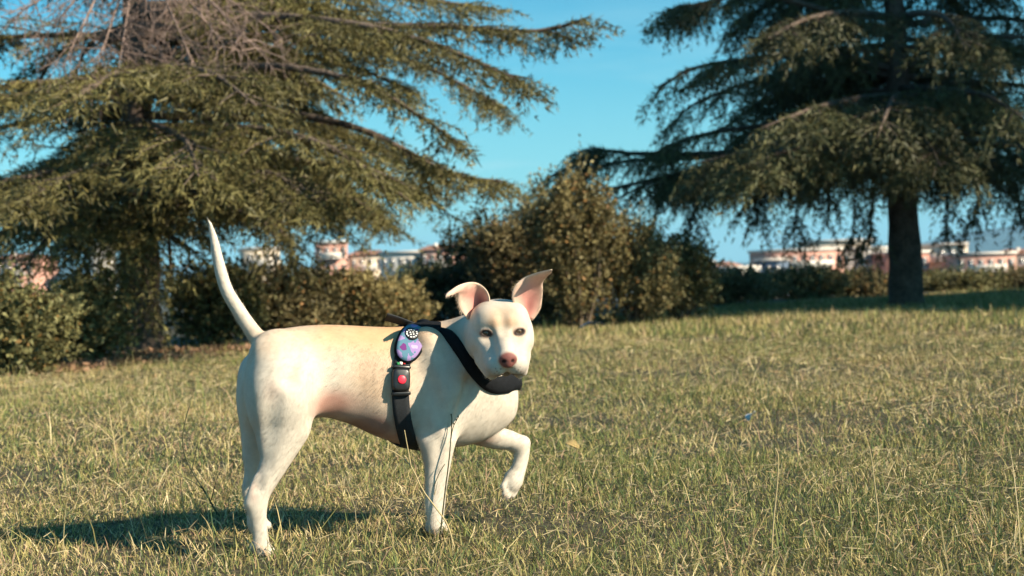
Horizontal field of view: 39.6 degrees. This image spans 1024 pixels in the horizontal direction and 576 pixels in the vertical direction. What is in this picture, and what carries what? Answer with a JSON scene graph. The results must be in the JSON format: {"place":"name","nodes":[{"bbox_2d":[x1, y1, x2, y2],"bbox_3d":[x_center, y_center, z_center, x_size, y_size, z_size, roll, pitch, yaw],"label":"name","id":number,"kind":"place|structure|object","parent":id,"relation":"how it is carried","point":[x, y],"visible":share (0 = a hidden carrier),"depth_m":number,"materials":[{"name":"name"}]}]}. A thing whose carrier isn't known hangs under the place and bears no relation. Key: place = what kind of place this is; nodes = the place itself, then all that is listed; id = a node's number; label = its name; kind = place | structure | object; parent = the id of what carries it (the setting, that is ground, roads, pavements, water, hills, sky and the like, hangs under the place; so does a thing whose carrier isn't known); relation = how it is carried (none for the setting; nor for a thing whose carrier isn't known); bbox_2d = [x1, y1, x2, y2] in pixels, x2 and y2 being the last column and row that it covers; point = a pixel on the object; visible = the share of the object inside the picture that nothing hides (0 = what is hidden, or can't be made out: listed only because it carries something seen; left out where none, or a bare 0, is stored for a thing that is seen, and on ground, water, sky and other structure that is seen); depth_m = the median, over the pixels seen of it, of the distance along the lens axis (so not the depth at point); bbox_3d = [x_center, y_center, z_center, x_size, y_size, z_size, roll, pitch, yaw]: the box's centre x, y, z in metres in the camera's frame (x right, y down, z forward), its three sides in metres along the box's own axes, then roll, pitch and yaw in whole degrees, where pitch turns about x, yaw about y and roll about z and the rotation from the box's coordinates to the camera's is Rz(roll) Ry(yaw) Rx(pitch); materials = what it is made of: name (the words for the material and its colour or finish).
{"place":"outdoors","nodes":[
{"label":"outdoors","id":0,"kind":"place"},
{"bbox_2d":[0,287,1023,575],"bbox_3d":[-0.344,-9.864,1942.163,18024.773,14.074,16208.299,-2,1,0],"label":"ground","id":1,"kind":"structure","parent":0,"point":[506,502],"depth_m":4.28,"materials":[{"name":"green plant"}]},
{"bbox_2d":[0,252,58,295],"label":"house","id":2,"kind":"structure","parent":1,"relation":"on","point":[37,278],"depth_m":240.14,"materials":[{"name":"paint"}]},
{"bbox_2d":[0,259,96,377],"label":"shrub","id":3,"kind":"object","parent":1,"relation":"on","point":[33,329],"visible":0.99,"depth_m":10.67,"materials":[{"name":"green plant"}]},
{"bbox_2d":[42,258,145,363],"bbox_3d":[-3.747,0.265,12.195,1.207,1.053,1.162,-2,1,0],"label":"shrub","id":4,"kind":"object","parent":1,"relation":"on","point":[98,324],"visible":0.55,"depth_m":12.04,"materials":[{"name":"green plant"}]},
{"bbox_2d":[92,243,116,290],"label":"house","id":5,"kind":"structure","parent":1,"relation":"on","point":[95,262],"depth_m":239.93,"materials":[{"name":"beige"}]},
{"bbox_2d":[88,401,125,461],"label":"weed stalk","id":6,"kind":"object","parent":1,"relation":"on","point":[111,428],"visible":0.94,"depth_m":5.10,"materials":[{"name":"plant"}]},
{"bbox_2d":[2,341,250,376],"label":"leaf litter","id":7,"kind":"object","parent":1,"relation":"on","point":[115,359],"visible":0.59,"depth_m":12.15,"materials":[{"name":"brown plant"}]},
{"bbox_2d":[174,405,221,515],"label":"weed stalk","id":8,"kind":"object","parent":1,"relation":"on","point":[211,503],"visible":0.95,"depth_m":3.83,"materials":[{"name":"green plant"}]},
{"bbox_2d":[159,253,282,345],"bbox_3d":[-3.070,0.194,14.571,1.421,1.200,1.165,-2,1,0],"label":"shrub","id":9,"kind":"object","parent":1,"relation":"on","point":[212,320],"visible":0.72,"depth_m":14.40,"materials":[{"name":"green plant"}]},
{"bbox_2d":[238,247,280,281],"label":"house","id":10,"kind":"structure","parent":1,"relation":"on","point":[245,253],"depth_m":249.62,"materials":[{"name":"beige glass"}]},
{"bbox_2d":[247,254,251,264],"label":"window","id":11,"kind":"structure","parent":10,"relation":"in","point":[248,255],"depth_m":249.33,"materials":[{"name":"grey glass"}]},
{"bbox_2d":[203,252,368,338],"bbox_3d":[-2.460,0.123,15.451,1.459,1.192,1.624,-2,1,34],"label":"shrub","id":12,"kind":"object","parent":1,"relation":"on","point":[299,307],"visible":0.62,"depth_m":15.17,"materials":[{"name":"green plant"}]},
{"bbox_2d":[0,0,626,350],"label":"cedar tree","id":13,"kind":"object","parent":1,"relation":"on","point":[225,172],"visible":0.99,"depth_m":12.33,"materials":[{"name":"green plant"}]},
{"bbox_2d":[314,240,348,274],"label":"house","id":14,"kind":"structure","parent":1,"relation":"on","point":[331,250],"depth_m":249.97,"materials":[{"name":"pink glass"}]},
{"bbox_2d":[341,247,345,257],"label":"window","id":15,"kind":"structure","parent":14,"relation":"in","point":[343,248],"depth_m":250.18,"materials":[{"name":"grey glass"}]},
{"bbox_2d":[334,255,357,272],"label":"town tree","id":16,"kind":"object","parent":1,"relation":"on","point":[354,256],"depth_m":185.80,"materials":[{"name":"green plant"}]},
{"bbox_2d":[348,250,383,281],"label":"house","id":17,"kind":"structure","parent":1,"relation":"on","point":[360,260],"depth_m":255.00,"materials":[{"name":"paint"}]},
{"bbox_2d":[207,219,552,556],"bbox_3d":[-0.288,0.210,3.405,0.791,0.779,0.442,-2,1,0],"label":"dog","id":18,"kind":"object","parent":1,"relation":"on","point":[292,383],"visible":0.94,"depth_m":3.31},
{"bbox_2d":[385,313,521,450],"bbox_3d":[-0.148,0.223,3.475,0.374,0.337,0.234,-2,1,-24],"label":"dog harness","id":19,"kind":"object","parent":18,"relation":"attached to","point":[407,348],"visible":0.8,"depth_m":3.37,"materials":[{"name":"black fabric"}]},
{"bbox_2d":[322,253,442,326],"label":"shrub","id":20,"kind":"object","parent":1,"relation":"on","point":[378,302],"visible":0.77,"depth_m":15.57,"materials":[{"name":"green plant"}]},
{"bbox_2d":[378,250,419,280],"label":"house","id":21,"kind":"structure","parent":1,"relation":"on","point":[393,257],"depth_m":240.23,"materials":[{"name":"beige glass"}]},
{"bbox_2d":[381,259,385,269],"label":"window","id":22,"kind":"structure","parent":21,"relation":"in","point":[383,261],"depth_m":240.65,"materials":[{"name":"grey glass"}]},
{"bbox_2d":[390,258,394,269],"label":"window","id":23,"kind":"structure","parent":21,"relation":"in","point":[392,259],"depth_m":240.36,"materials":[{"name":"grey glass"}]},
{"bbox_2d":[398,258,402,268],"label":"window","id":24,"kind":"structure","parent":21,"relation":"in","point":[400,263],"depth_m":240.07,"materials":[{"name":"grey glass"}]},
{"bbox_2d":[384,430,454,549],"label":"weed stalk","id":25,"kind":"object","parent":1,"relation":"on","point":[423,490],"visible":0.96,"depth_m":3.23,"materials":[{"name":"plant"}]},
{"bbox_2d":[386,249,493,320],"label":"shrub","id":26,"kind":"object","parent":1,"relation":"on","point":[439,284],"visible":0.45,"depth_m":17.75,"materials":[{"name":"green plant"}]},
{"bbox_2d":[417,243,465,271],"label":"house","id":27,"kind":"structure","parent":1,"relation":"on","point":[429,251],"depth_m":230.09,"materials":[{"name":"paint"}]},
{"bbox_2d":[434,414,458,539],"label":"weed stalk","id":28,"kind":"object","parent":1,"relation":"on","point":[447,473],"visible":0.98,"depth_m":3.35,"materials":[{"name":"plant"}]},
{"bbox_2d":[419,202,502,314],"bbox_3d":[-0.334,-0.265,19.189,1.566,1.808,1.300,-2,1,-41],"label":"shrub","id":29,"kind":"object","parent":1,"relation":"on","point":[449,248],"visible":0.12,"depth_m":19.08,"materials":[{"name":"green plant"}]},
{"bbox_2d":[452,189,559,324],"bbox_3d":[0.062,-0.329,17.417,1.553,1.811,1.131,-2,1,0],"label":"shrub","id":30,"kind":"object","parent":1,"relation":"on","point":[500,275],"visible":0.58,"depth_m":17.19,"materials":[{"name":"green plant"}]},
{"bbox_2d":[486,169,617,320],"bbox_3d":[0.481,-0.511,18.523,1.940,2.095,1.208,-2,1,0],"label":"shrub","id":31,"kind":"object","parent":1,"relation":"on","point":[546,310],"visible":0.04,"depth_m":18.49,"materials":[{"name":"green plant"}]},
{"bbox_2d":[509,134,631,329],"bbox_3d":[0.689,-0.557,16.177,1.252,2.393,1.142,-2,1,-22],"label":"shrub","id":32,"kind":"object","parent":1,"relation":"on","point":[565,229],"visible":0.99,"depth_m":16.05,"materials":[{"name":"green plant"}]},
{"bbox_2d":[566,440,578,447],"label":"fallen leaf","id":33,"kind":"object","parent":1,"relation":"on","point":[571,442],"visible":0.94,"depth_m":4.96,"materials":[{"name":"yellow plant"}]},
{"bbox_2d":[593,200,690,324],"bbox_3d":[1.404,-0.258,16.642,1.388,1.499,1.016,-2,1,0],"label":"shrub","id":34,"kind":"object","parent":1,"relation":"on","point":[644,272],"visible":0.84,"depth_m":16.42,"materials":[{"name":"green plant"}]},
{"bbox_2d":[633,230,735,320],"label":"shrub","id":35,"kind":"object","parent":1,"relation":"on","point":[699,263],"visible":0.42,"depth_m":16.84,"materials":[{"name":"green plant"}]},
{"bbox_2d":[713,260,743,266],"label":"house","id":36,"kind":"structure","parent":1,"relation":"on","point":[729,262],"depth_m":218.15,"materials":[{"name":"tile"}]},
{"bbox_2d":[712,265,760,271],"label":"house","id":37,"kind":"structure","parent":1,"relation":"on","point":[754,266],"depth_m":209.95,"materials":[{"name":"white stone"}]},
{"bbox_2d":[691,260,794,304],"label":"shrub","id":38,"kind":"object","parent":1,"relation":"on","point":[749,284],"visible":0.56,"depth_m":23.13,"materials":[{"name":"green plant"}]},
{"bbox_2d":[745,411,755,419],"bbox_3d":[0.987,0.528,5.900,0.040,0.041,0.072,-2,1,23],"label":"litter scrap","id":39,"kind":"object","parent":1,"relation":"on","point":[748,416],"visible":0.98,"depth_m":5.90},
{"bbox_2d":[753,258,790,294],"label":"house","id":40,"kind":"structure","parent":1,"relation":"on","point":[770,262],"depth_m":229.99,"materials":[{"name":"paint"}]},
{"bbox_2d":[771,448,778,554],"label":"weed stalk","id":41,"kind":"object","parent":1,"relation":"on","point":[775,503],"visible":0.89,"depth_m":3.02,"materials":[{"name":"plant"}]},
{"bbox_2d":[531,0,1023,305],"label":"cedar tree","id":42,"kind":"object","parent":1,"relation":"on","point":[886,127],"visible":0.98,"depth_m":18.49,"materials":[{"name":"green plant"}]},
{"bbox_2d":[747,247,843,272],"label":"house","id":43,"kind":"structure","parent":1,"relation":"on","point":[828,256],"depth_m":240.25,"materials":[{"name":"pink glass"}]},
{"bbox_2d":[799,525,806,545],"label":"fallen leaf","id":44,"kind":"object","parent":1,"relation":"on","point":[803,529],"visible":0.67,"depth_m":3.08,"materials":[{"name":"green plant"}]},
{"bbox_2d":[743,258,864,299],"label":"shrub","id":45,"kind":"object","parent":1,"relation":"on","point":[822,283],"visible":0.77,"depth_m":25.61,"materials":[{"name":"green plant"}]},
{"bbox_2d":[796,238,872,247],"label":"house","id":46,"kind":"structure","parent":1,"relation":"on","point":[825,243],"depth_m":275.19,"materials":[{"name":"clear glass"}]},
{"bbox_2d":[832,262,887,296],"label":"shrub","id":47,"kind":"object","parent":1,"relation":"on","point":[875,291],"visible":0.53,"depth_m":26.13,"materials":[{"name":"green plant"}]},
{"bbox_2d":[845,246,887,272],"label":"house","id":48,"kind":"structure","parent":1,"relation":"on","point":[884,248],"depth_m":249.99,"materials":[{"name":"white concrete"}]},
{"bbox_2d":[866,254,872,264],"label":"window","id":49,"kind":"structure","parent":48,"relation":"in","point":[870,256],"depth_m":250.00,"materials":[{"name":"grey glass"}]},
{"bbox_2d":[869,447,878,553],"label":"weed stalk","id":50,"kind":"object","parent":1,"relation":"on","point":[876,502],"visible":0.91,"depth_m":2.97,"materials":[{"name":"plant"}]},
{"bbox_2d":[871,250,930,276],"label":"house","id":51,"kind":"structure","parent":1,"relation":"on","point":[925,261],"depth_m":245.64,"materials":[{"name":"paint"}]},
{"bbox_2d":[922,257,927,267],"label":"window","id":52,"kind":"structure","parent":51,"relation":"in","point":[924,259],"depth_m":245.52,"materials":[{"name":"grey glass"}]},
{"bbox_2d":[921,242,968,270],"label":"house","id":53,"kind":"structure","parent":1,"relation":"on","point":[934,254],"depth_m":249.96,"materials":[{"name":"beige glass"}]},
{"bbox_2d":[931,257,965,272],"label":"town tree","id":54,"kind":"object","parent":1,"relation":"on","point":[945,260],"visible":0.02,"depth_m":200.42,"materials":[{"name":"green plant"}]},
{"bbox_2d":[946,349,966,377],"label":"weed stalk","id":55,"kind":"object","parent":1,"relation":"on","point":[957,362],"visible":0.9,"depth_m":7.29,"materials":[{"name":"plant"}]},
{"bbox_2d":[923,264,1012,291],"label":"shrub","id":56,"kind":"object","parent":1,"relation":"on","point":[967,280],"visible":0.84,"depth_m":27.55,"materials":[{"name":"green plant"}]},
{"bbox_2d":[940,251,1017,277],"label":"house","id":57,"kind":"structure","parent":1,"relation":"on","point":[995,259],"depth_m":234.91,"materials":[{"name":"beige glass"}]},
{"bbox_2d":[958,260,963,271],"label":"window","id":58,"kind":"structure","parent":57,"relation":"in","point":[959,263],"depth_m":235.31,"materials":[{"name":"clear glass"}]},
{"bbox_2d":[988,259,993,264],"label":"window","id":59,"kind":"structure","parent":57,"relation":"in","point":[990,261],"depth_m":234.91,"materials":[{"name":"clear glass"}]},
{"bbox_2d":[1008,258,1013,268],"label":"window","id":60,"kind":"structure","parent":57,"relation":"in","point":[1011,260],"depth_m":234.62,"materials":[{"name":"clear glass"}]},
{"bbox_2d":[988,262,1023,288],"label":"shrub","id":61,"kind":"object","parent":1,"relation":"on","point":[1017,274],"visible":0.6,"depth_m":28.14,"materials":[{"name":"green plant"}]},
{"bbox_2d":[998,247,1023,268],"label":"house","id":62,"kind":"structure","parent":1,"relation":"on","point":[1019,259],"depth_m":245.16,"materials":[{"name":"paint"}]},
{"bbox_2d":[0,0,1023,265],"label":"sky","id":63,"kind":"structure","parent":0,"point":[598,98],"materials":[{"name":"blue"}]},
{"bbox_2d":[58,226,1023,289],"bbox_3d":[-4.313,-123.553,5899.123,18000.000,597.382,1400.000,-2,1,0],"label":"hills","id":64,"kind":"structure","parent":0,"point":[990,245],"depth_m":5928.56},
{"bbox_2d":[579,321,607,327],"bbox_3d":[0.900,0.402,15.742,0.321,0.077,0.141,-2,1,0],"label":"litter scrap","id":65,"kind":"object","parent":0,"point":[592,322],"visible":0.9,"depth_m":15.71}
]}

